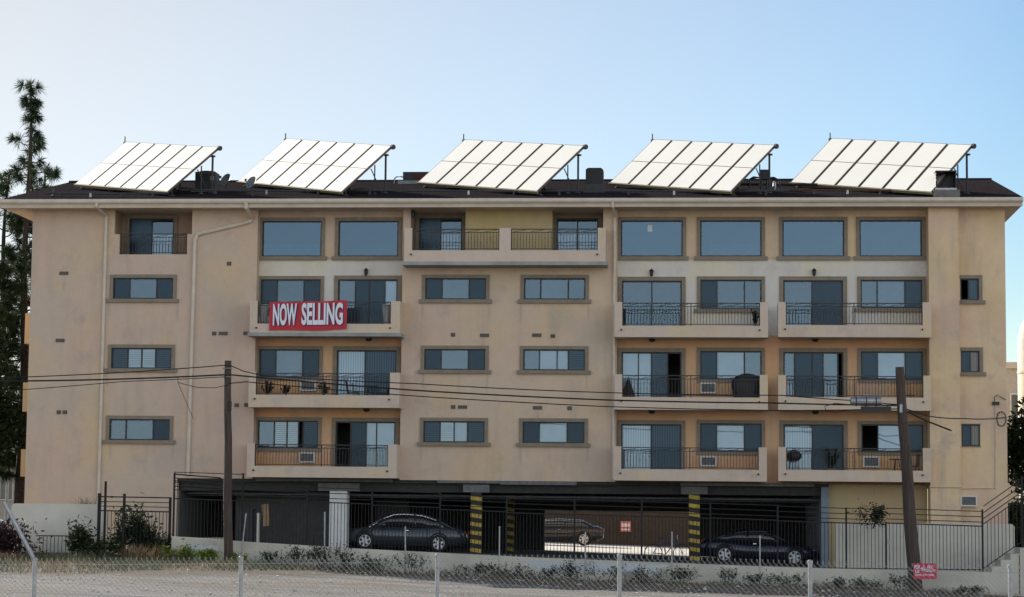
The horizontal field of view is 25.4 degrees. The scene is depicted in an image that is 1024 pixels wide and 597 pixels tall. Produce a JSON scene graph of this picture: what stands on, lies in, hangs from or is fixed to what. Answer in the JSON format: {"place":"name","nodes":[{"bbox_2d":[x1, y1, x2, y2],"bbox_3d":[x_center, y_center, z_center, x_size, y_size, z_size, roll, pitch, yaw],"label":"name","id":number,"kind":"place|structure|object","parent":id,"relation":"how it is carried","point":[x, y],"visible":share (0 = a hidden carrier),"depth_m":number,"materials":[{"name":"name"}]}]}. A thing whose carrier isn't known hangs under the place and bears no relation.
{"place":"outdoors","nodes":[
{"label":"outdoors","id":0,"kind":"place"},
{"bbox_2d":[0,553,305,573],"bbox_3d":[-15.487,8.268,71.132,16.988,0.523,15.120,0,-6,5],"label":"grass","id":1,"kind":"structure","parent":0,"point":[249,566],"depth_m":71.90,"materials":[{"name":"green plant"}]},
{"bbox_2d":[5,557,317,575],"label":"dry grass","id":2,"kind":"structure","parent":0,"point":[70,567],"depth_m":68.34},
{"bbox_2d":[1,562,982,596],"bbox_3d":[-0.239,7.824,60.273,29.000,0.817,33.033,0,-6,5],"label":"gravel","id":3,"kind":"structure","parent":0,"point":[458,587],"depth_m":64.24,"materials":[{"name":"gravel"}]},
{"bbox_2d":[0,543,1023,596],"bbox_3d":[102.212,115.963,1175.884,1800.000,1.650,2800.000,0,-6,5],"label":"ground","id":4,"kind":"structure","parent":0,"point":[54,587],"depth_m":63.84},
{"bbox_2d":[0,429,17,520],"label":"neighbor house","id":5,"kind":"structure","parent":4,"relation":"on","point":[10,495],"depth_m":128.41,"materials":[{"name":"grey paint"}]},
{"bbox_2d":[0,302,26,462],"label":"dense tree","id":6,"kind":"object","parent":4,"relation":"on","point":[10,422],"visible":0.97,"depth_m":95.33,"materials":[{"name":"green plant"}]},
{"bbox_2d":[0,254,27,485],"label":"pine tree","id":7,"kind":"object","parent":4,"relation":"on","point":[12,348],"visible":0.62,"depth_m":98.43,"materials":[{"name":"green plant"}]},
{"bbox_2d":[0,168,32,472],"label":"pine tree","id":8,"kind":"object","parent":4,"relation":"on","point":[6,185],"visible":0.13,"depth_m":102.64,"materials":[{"name":"green plant"}]},
{"bbox_2d":[0,517,52,559],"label":"bush","id":9,"kind":"object","parent":4,"relation":"on","point":[10,538],"visible":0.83,"depth_m":78.83,"materials":[{"name":"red plant"}]},
{"bbox_2d":[0,76,54,503],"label":"pine tree","id":10,"kind":"object","parent":4,"relation":"on","point":[21,288],"visible":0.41,"depth_m":100.84,"materials":[{"name":"green plant"}]},
{"bbox_2d":[10,163,62,407],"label":"pine tree","id":11,"kind":"object","parent":4,"relation":"on","point":[57,173],"visible":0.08,"depth_m":104.12,"materials":[{"name":"green plant"}]},
{"bbox_2d":[9,550,99,561],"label":"grass clump","id":12,"kind":"object","parent":4,"relation":"on","point":[59,554],"visible":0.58,"depth_m":77.73,"materials":[{"name":"green plant"}]},
{"bbox_2d":[11,503,106,552],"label":"planter wall","id":13,"kind":"structure","parent":4,"relation":"on","point":[57,516],"depth_m":80.81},
{"bbox_2d":[62,515,101,556],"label":"bush","id":14,"kind":"object","parent":4,"relation":"on","point":[80,537],"visible":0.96,"depth_m":78.79,"materials":[{"name":"green plant"}]},
{"bbox_2d":[79,531,125,557],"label":"bush","id":15,"kind":"object","parent":4,"relation":"on","point":[107,546],"visible":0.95,"depth_m":78.44,"materials":[{"name":"green plant"}]},
{"bbox_2d":[75,549,131,561],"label":"grass clump","id":16,"kind":"object","parent":4,"relation":"on","point":[103,554],"visible":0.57,"depth_m":77.98,"materials":[{"name":"green plant"}]},
{"bbox_2d":[108,492,156,556],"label":"bush","id":17,"kind":"object","parent":4,"relation":"on","point":[137,521],"visible":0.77,"depth_m":79.99,"materials":[{"name":"green plant"}]},
{"bbox_2d":[97,481,171,555],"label":"iron gate","id":18,"kind":"structure","parent":4,"relation":"on","point":[124,506],"depth_m":79.57,"materials":[{"name":"metal"}]},
{"bbox_2d":[126,512,162,554],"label":"bush","id":19,"kind":"object","parent":4,"relation":"on","point":[145,540],"visible":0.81,"depth_m":79.85,"materials":[{"name":"green plant"}]},
{"bbox_2d":[113,542,177,561],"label":"grass clump","id":20,"kind":"object","parent":4,"relation":"on","point":[139,553],"visible":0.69,"depth_m":78.10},
{"bbox_2d":[155,538,197,561],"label":"bush","id":21,"kind":"object","parent":4,"relation":"on","point":[184,552],"visible":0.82,"depth_m":78.11,"materials":[{"name":"green plant"}]},
{"bbox_2d":[191,543,221,561],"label":"bush","id":22,"kind":"object","parent":4,"relation":"on","point":[209,553],"visible":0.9,"depth_m":77.67,"materials":[{"name":"green plant"}]},
{"bbox_2d":[222,361,232,562],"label":"utility pole","id":23,"kind":"object","parent":4,"relation":"on","point":[227,516],"visible":0.92,"depth_m":78.08,"materials":[{"name":"brown wood"}]},
{"bbox_2d":[0,374,226,381],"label":"cable","id":24,"kind":"object","parent":23,"relation":"attached to","point":[110,379],"visible":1,"depth_m":78.66,"materials":[{"name":"black plastic"}]},
{"bbox_2d":[0,365,226,378],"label":"cable","id":25,"kind":"object","parent":23,"relation":"attached to","point":[113,372],"visible":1,"depth_m":78.69,"materials":[{"name":"black plastic"}]},
{"bbox_2d":[302,539,348,568],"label":"weed","id":26,"kind":"object","parent":4,"relation":"on","point":[319,555],"visible":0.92,"depth_m":77.48,"materials":[{"name":"green plant"}]},
{"bbox_2d":[478,559,538,577],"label":"weed","id":27,"kind":"object","parent":4,"relation":"on","point":[493,569],"visible":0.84,"depth_m":76.97,"materials":[{"name":"green plant"}]},
{"bbox_2d":[0,178,1022,566],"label":"apartment building","id":28,"kind":"structure","parent":4,"relation":"on","point":[658,294],"depth_m":86.66,"materials":[{"name":"beige paint"}]},
{"bbox_2d":[44,192,168,197],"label":"roof pipe","id":29,"kind":"object","parent":28,"relation":"on","point":[120,194],"visible":1,"depth_m":88.54,"materials":[{"name":"metal"}]},
{"bbox_2d":[102,416,175,443],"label":"window","id":30,"kind":"structure","parent":28,"relation":"in","point":[145,429],"depth_m":87.52,"materials":[{"name":"glass"}]},
{"bbox_2d":[104,344,176,371],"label":"window","id":31,"kind":"structure","parent":28,"relation":"in","point":[164,355],"depth_m":87.80,"materials":[{"name":"glass"}]},
{"bbox_2d":[106,274,178,302],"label":"window","id":32,"kind":"structure","parent":28,"relation":"in","point":[163,289],"depth_m":88.06,"materials":[{"name":"glass"}]},
{"bbox_2d":[74,136,221,195],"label":"solar array","id":33,"kind":"object","parent":28,"relation":"on","point":[139,167],"visible":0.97,"depth_m":91.67,"materials":[{"name":"white glass"}]},
{"bbox_2d":[125,215,177,253],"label":"sliding door","id":34,"kind":"structure","parent":28,"relation":"in","point":[135,224],"depth_m":89.47,"materials":[{"name":"glass"}]},
{"bbox_2d":[191,171,219,191],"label":"condenser unit","id":35,"kind":"object","parent":28,"relation":"on","point":[206,176],"visible":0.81,"depth_m":91.29,"materials":[{"name":"grey paint"}]},
{"bbox_2d":[256,417,321,451],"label":"window","id":36,"kind":"structure","parent":28,"relation":"in","point":[312,426],"depth_m":87.50,"materials":[{"name":"blue glass"}]},
{"bbox_2d":[257,346,322,380],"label":"window","id":37,"kind":"structure","parent":28,"relation":"in","point":[287,359],"depth_m":87.82,"materials":[{"name":"blue glass"}]},
{"bbox_2d":[259,276,323,314],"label":"window","id":38,"kind":"structure","parent":28,"relation":"in","point":[271,288],"depth_m":88.10,"materials":[{"name":"glass"}]},
{"bbox_2d":[190,189,395,194],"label":"roof pipe","id":39,"kind":"object","parent":28,"relation":"on","point":[267,191],"visible":0.93,"depth_m":89.36,"materials":[{"name":"metal"}]},
{"bbox_2d":[259,217,326,259],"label":"window","id":40,"kind":"structure","parent":28,"relation":"in","point":[283,238],"depth_m":88.29,"materials":[{"name":"glass"}]},
{"bbox_2d":[269,300,346,330],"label":"banner","id":41,"kind":"object","parent":28,"relation":"attached to","point":[316,315],"visible":1,"depth_m":86.34,"materials":[{"name":"red"}]},
{"bbox_2d":[236,133,395,195],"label":"solar array","id":42,"kind":"object","parent":28,"relation":"on","point":[325,166],"visible":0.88,"depth_m":91.33,"materials":[{"name":"white glass"}]},
{"bbox_2d":[331,417,399,466],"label":"sliding door","id":43,"kind":"structure","parent":28,"relation":"in","point":[363,431],"depth_m":87.24,"materials":[{"name":"glass"}]},
{"bbox_2d":[332,346,400,394],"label":"sliding door","id":44,"kind":"structure","parent":28,"relation":"in","point":[348,359],"depth_m":87.52,"materials":[{"name":"glass"}]},
{"bbox_2d":[332,217,402,259],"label":"window","id":45,"kind":"structure","parent":28,"relation":"in","point":[359,239],"depth_m":88.04,"materials":[{"name":"glass"}]},
{"bbox_2d":[334,275,401,323],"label":"sliding door","id":46,"kind":"structure","parent":28,"relation":"in","point":[378,289],"depth_m":87.78,"materials":[{"name":"glass"}]},
{"bbox_2d":[393,172,427,183],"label":"rooftop unit","id":47,"kind":"object","parent":28,"relation":"on","point":[411,177],"visible":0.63,"depth_m":94.62,"materials":[{"name":"grey paint"}]},
{"bbox_2d":[415,214,465,249],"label":"sliding door","id":48,"kind":"structure","parent":28,"relation":"in","point":[427,221],"depth_m":88.49,"materials":[{"name":"blue glass"}]},
{"bbox_2d":[417,417,489,445],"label":"window","id":49,"kind":"structure","parent":28,"relation":"in","point":[462,431],"depth_m":86.46,"materials":[{"name":"glass"}]},
{"bbox_2d":[418,345,490,373],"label":"window","id":50,"kind":"structure","parent":28,"relation":"in","point":[458,359],"depth_m":86.73,"materials":[{"name":"blue glass"}]},
{"bbox_2d":[419,275,491,302],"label":"window","id":51,"kind":"structure","parent":28,"relation":"in","point":[438,288],"depth_m":86.99,"materials":[{"name":"blue glass"}]},
{"bbox_2d":[401,190,581,194],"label":"roof pipe","id":52,"kind":"object","parent":28,"relation":"on","point":[469,191],"visible":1,"depth_m":88.15,"materials":[{"name":"metal"}]},
{"bbox_2d":[416,134,587,195],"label":"solar array","id":53,"kind":"object","parent":28,"relation":"on","point":[525,167],"visible":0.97,"depth_m":90.42,"materials":[{"name":"white glass"}]},
{"bbox_2d":[516,418,589,446],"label":"window","id":54,"kind":"structure","parent":28,"relation":"in","point":[533,432],"depth_m":86.14,"materials":[{"name":"glass"}]},
{"bbox_2d":[517,346,590,373],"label":"window","id":55,"kind":"structure","parent":28,"relation":"in","point":[533,359],"depth_m":86.42,"materials":[{"name":"blue glass"}]},
{"bbox_2d":[518,275,590,302],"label":"window","id":56,"kind":"structure","parent":28,"relation":"in","point":[539,288],"depth_m":86.71,"materials":[{"name":"blue glass"}]},
{"bbox_2d":[554,214,601,249],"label":"sliding door","id":57,"kind":"structure","parent":28,"relation":"in","point":[572,241],"depth_m":88.01,"materials":[{"name":"blue glass"}]},
{"bbox_2d":[583,168,605,192],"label":"vent box","id":58,"kind":"object","parent":28,"relation":"on","point":[594,180],"visible":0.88,"depth_m":88.85,"materials":[{"name":"grey paint"}]},
{"bbox_2d":[617,420,684,468],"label":"sliding door","id":59,"kind":"structure","parent":28,"relation":"in","point":[630,433],"depth_m":86.29,"materials":[{"name":"blue glass"}]},
{"bbox_2d":[618,277,685,325],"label":"sliding door","id":60,"kind":"structure","parent":28,"relation":"in","point":[651,292],"depth_m":86.88,"materials":[{"name":"blue glass"}]},
{"bbox_2d":[618,348,685,396],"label":"sliding door","id":61,"kind":"structure","parent":28,"relation":"in","point":[631,361],"depth_m":86.59,"materials":[{"name":"glass"}]},
{"bbox_2d":[618,217,688,259],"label":"window","id":62,"kind":"structure","parent":28,"relation":"in","point":[667,238],"depth_m":87.10,"materials":[{"name":"blue glass"}]},
{"bbox_2d":[608,134,778,195],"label":"solar array","id":63,"kind":"object","parent":28,"relation":"on","point":[713,167],"visible":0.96,"depth_m":89.38,"materials":[{"name":"white glass"}]},
{"bbox_2d":[606,190,788,194],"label":"roof pipe","id":64,"kind":"object","parent":28,"relation":"on","point":[694,191],"visible":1,"depth_m":87.15,"materials":[{"name":"metal"}]},
{"bbox_2d":[694,276,764,312],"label":"window","id":65,"kind":"structure","parent":28,"relation":"in","point":[709,290],"depth_m":86.61,"materials":[{"name":"blue glass"}]},
{"bbox_2d":[694,217,767,259],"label":"window","id":66,"kind":"structure","parent":28,"relation":"in","point":[716,240],"depth_m":86.84,"materials":[{"name":"blue glass"}]},
{"bbox_2d":[697,347,764,382],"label":"window","id":67,"kind":"structure","parent":28,"relation":"in","point":[743,360],"depth_m":86.35,"materials":[{"name":"blue glass"}]},
{"bbox_2d":[697,420,764,454],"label":"window","id":68,"kind":"structure","parent":28,"relation":"in","point":[710,433],"depth_m":86.08,"materials":[{"name":"blue glass"}]},
{"bbox_2d":[732,373,758,397],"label":"covered grill","id":69,"kind":"object","parent":28,"relation":"on","point":[742,387],"visible":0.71,"depth_m":85.13,"materials":[{"name":"fabric"}]},
{"bbox_2d":[741,169,816,189],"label":"pipe manifold","id":70,"kind":"object","parent":28,"relation":"on","point":[763,176],"visible":0.82,"depth_m":89.25,"materials":[{"name":"black plastic"}]},
{"bbox_2d":[776,217,849,259],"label":"window","id":71,"kind":"structure","parent":28,"relation":"in","point":[800,238],"depth_m":86.57,"materials":[{"name":"blue glass"}]},
{"bbox_2d":[779,276,846,324],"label":"sliding door","id":72,"kind":"structure","parent":28,"relation":"in","point":[792,289],"depth_m":86.29,"materials":[{"name":"blue glass"}]},
{"bbox_2d":[779,348,847,396],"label":"sliding door","id":73,"kind":"structure","parent":28,"relation":"in","point":[792,361],"depth_m":86.04,"materials":[{"name":"glass"}]},
{"bbox_2d":[779,420,847,469],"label":"sliding door","id":74,"kind":"structure","parent":28,"relation":"in","point":[792,433],"depth_m":85.77,"materials":[{"name":"blue glass"}]},
{"bbox_2d":[799,189,913,194],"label":"roof pipe","id":75,"kind":"object","parent":28,"relation":"on","point":[847,191],"visible":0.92,"depth_m":86.83,"materials":[{"name":"metal"}]},
{"bbox_2d":[789,133,976,195],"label":"solar array","id":76,"kind":"object","parent":28,"relation":"on","point":[898,166],"visible":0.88,"depth_m":88.43,"materials":[{"name":"white glass"}]},
{"bbox_2d":[853,217,926,259],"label":"window","id":77,"kind":"structure","parent":28,"relation":"in","point":[877,238],"depth_m":86.31,"materials":[{"name":"blue glass"}]},
{"bbox_2d":[856,276,925,311],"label":"window","id":78,"kind":"structure","parent":28,"relation":"in","point":[904,289],"depth_m":86.06,"materials":[{"name":"blue glass"}]},
{"bbox_2d":[857,348,925,382],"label":"window","id":79,"kind":"structure","parent":28,"relation":"in","point":[872,361],"depth_m":85.81,"materials":[{"name":"blue glass"}]},
{"bbox_2d":[858,421,926,455],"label":"window","id":80,"kind":"structure","parent":28,"relation":"in","point":[887,434],"depth_m":85.54,"materials":[{"name":"blue glass"}]},
{"bbox_2d":[933,170,959,196],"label":"chimney vent","id":81,"kind":"object","parent":28,"relation":"on","point":[947,187],"visible":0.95,"depth_m":85.07,"materials":[{"name":"metal"}]},
{"bbox_2d":[961,423,980,446],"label":"window","id":82,"kind":"structure","parent":28,"relation":"in","point":[969,432],"depth_m":84.81,"materials":[{"name":"glass"}]},
{"bbox_2d":[960,275,984,303],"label":"window","id":83,"kind":"structure","parent":28,"relation":"in","point":[975,296],"depth_m":85.26,"materials":[{"name":"blue glass"}]},
{"bbox_2d":[961,347,985,375],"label":"window","id":84,"kind":"structure","parent":28,"relation":"in","point":[971,357],"depth_m":85.04,"materials":[{"name":"glass"}]},
{"bbox_2d":[0,501,1023,596],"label":"chain link fence","id":85,"kind":"object","parent":4,"relation":"on","point":[437,562],"visible":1,"depth_m":35.97,"materials":[{"name":"silver metal"}]},
{"bbox_2d":[913,563,936,578],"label":"realty sign","id":86,"kind":"object","parent":85,"relation":"attached to","point":[918,575],"visible":0.8,"depth_m":75.27,"materials":[{"name":"red"}]},
{"bbox_2d":[0,557,1023,596],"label":"grass","id":87,"kind":"structure","parent":4,"relation":"on","point":[669,583],"depth_m":75.11,"materials":[{"name":"plant"}]},
{"bbox_2d":[171,536,983,593],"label":"retaining wall","id":88,"kind":"structure","parent":4,"relation":"on","point":[250,548],"depth_m":77.61,"materials":[{"name":"grey concrete"}]},
{"bbox_2d":[545,510,688,547],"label":"court wall","id":89,"kind":"structure","parent":4,"relation":"on","point":[660,531],"depth_m":120.26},
{"bbox_2d":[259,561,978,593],"bbox_3d":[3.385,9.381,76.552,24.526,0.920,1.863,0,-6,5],"label":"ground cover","id":90,"kind":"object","parent":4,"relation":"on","point":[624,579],"visible":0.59,"depth_m":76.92,"materials":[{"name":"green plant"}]},
{"bbox_2d":[664,565,698,583],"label":"weed","id":91,"kind":"object","parent":4,"relation":"on","point":[680,574],"visible":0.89,"depth_m":76.60,"materials":[{"name":"green plant"}]},
{"bbox_2d":[895,367,922,591],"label":"utility pole","id":92,"kind":"object","parent":4,"relation":"on","point":[911,537],"visible":0.98,"depth_m":75.74,"materials":[{"name":"brown wood"}]},
{"bbox_2d":[229,374,896,405],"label":"cable","id":93,"kind":"object","parent":92,"relation":"attached to","point":[541,396],"visible":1,"depth_m":77.32,"materials":[{"name":"black plastic"}]},
{"bbox_2d":[850,397,881,405],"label":"splice case","id":94,"kind":"object","parent":93,"relation":"hanging from","point":[865,401],"visible":1,"depth_m":76.17,"materials":[{"name":"metal"}]},
{"bbox_2d":[229,381,896,410],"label":"cable","id":95,"kind":"object","parent":92,"relation":"attached to","point":[549,403],"visible":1,"depth_m":77.18,"materials":[{"name":"black plastic"}]},
{"bbox_2d":[229,365,896,404],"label":"cable","id":96,"kind":"object","parent":92,"relation":"attached to","point":[548,390],"visible":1,"depth_m":77.32,"materials":[{"name":"black plastic"}]},
{"bbox_2d":[979,547,1023,595],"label":"concrete steps","id":97,"kind":"structure","parent":4,"relation":"on","point":[1015,559],"depth_m":76.32,"materials":[{"name":"grey concrete"}]},
{"bbox_2d":[983,476,1023,567],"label":"stair railing","id":98,"kind":"object","parent":97,"relation":"on","point":[1021,517],"visible":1,"depth_m":76.97,"materials":[{"name":"metal"}]},
{"bbox_2d":[1006,362,1018,540],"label":"neighbor building","id":99,"kind":"structure","parent":4,"relation":"on","point":[1012,382],"depth_m":109.34,"materials":[{"name":"white paint"}]},
{"bbox_2d":[1007,397,1023,546],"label":"dense tree","id":100,"kind":"object","parent":4,"relation":"on","point":[1015,443],"visible":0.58,"depth_m":91.86,"materials":[{"name":"green plant"}]},
{"bbox_2d":[1017,321,1023,501],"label":"curved tower","id":101,"kind":"structure","parent":4,"relation":"on","point":[1020,371],"depth_m":105.17,"materials":[{"name":"beige paint"}]},
{"bbox_2d":[0,0,1023,492],"label":"sky","id":102,"kind":"structure","parent":0,"point":[238,76],"materials":[{"name":"blue"}]},
{"bbox_2d":[349,543,826,568],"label":"driveway","id":103,"kind":"structure","parent":0,"point":[522,553],"depth_m":90.95,"materials":[{"name":"concrete"}]},
{"bbox_2d":[236,509,255,541],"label":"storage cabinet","id":104,"kind":"object","parent":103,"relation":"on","point":[249,526],"visible":0.68,"depth_m":87.79,"materials":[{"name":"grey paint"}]},
{"bbox_2d":[349,512,469,551],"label":"parked car","id":105,"kind":"object","parent":103,"relation":"on","point":[408,531],"visible":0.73,"depth_m":87.14,"materials":[{"name":"grey paint"}]},
{"bbox_2d":[172,472,983,571],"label":"iron fence","id":106,"kind":"object","parent":103,"relation":"on","point":[887,541],"visible":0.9,"depth_m":78.23,"materials":[{"name":"metal"}]},
{"bbox_2d":[700,529,816,565],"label":"parked car","id":107,"kind":"object","parent":103,"relation":"on","point":[753,547],"visible":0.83,"depth_m":86.09,"materials":[{"name":"blue paint"}]},
{"bbox_2d":[847,502,889,528],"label":"bush","id":108,"kind":"object","parent":103,"relation":"on","point":[879,518],"visible":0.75,"depth_m":78.73,"materials":[{"name":"green plant"}]},
{"bbox_2d":[836,522,1014,571],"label":"planter wall","id":109,"kind":"structure","parent":103,"relation":"on","point":[992,538],"depth_m":79.58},
{"bbox_2d":[545,542,688,555],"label":"pavement","id":110,"kind":"structure","parent":0,"point":[605,548],"depth_m":109.31,"materials":[{"name":"concrete"}]},
{"bbox_2d":[545,518,604,545],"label":"parked car","id":111,"kind":"object","parent":110,"relation":"on","point":[562,533],"visible":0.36,"depth_m":112.24,"materials":[{"name":"black paint"}]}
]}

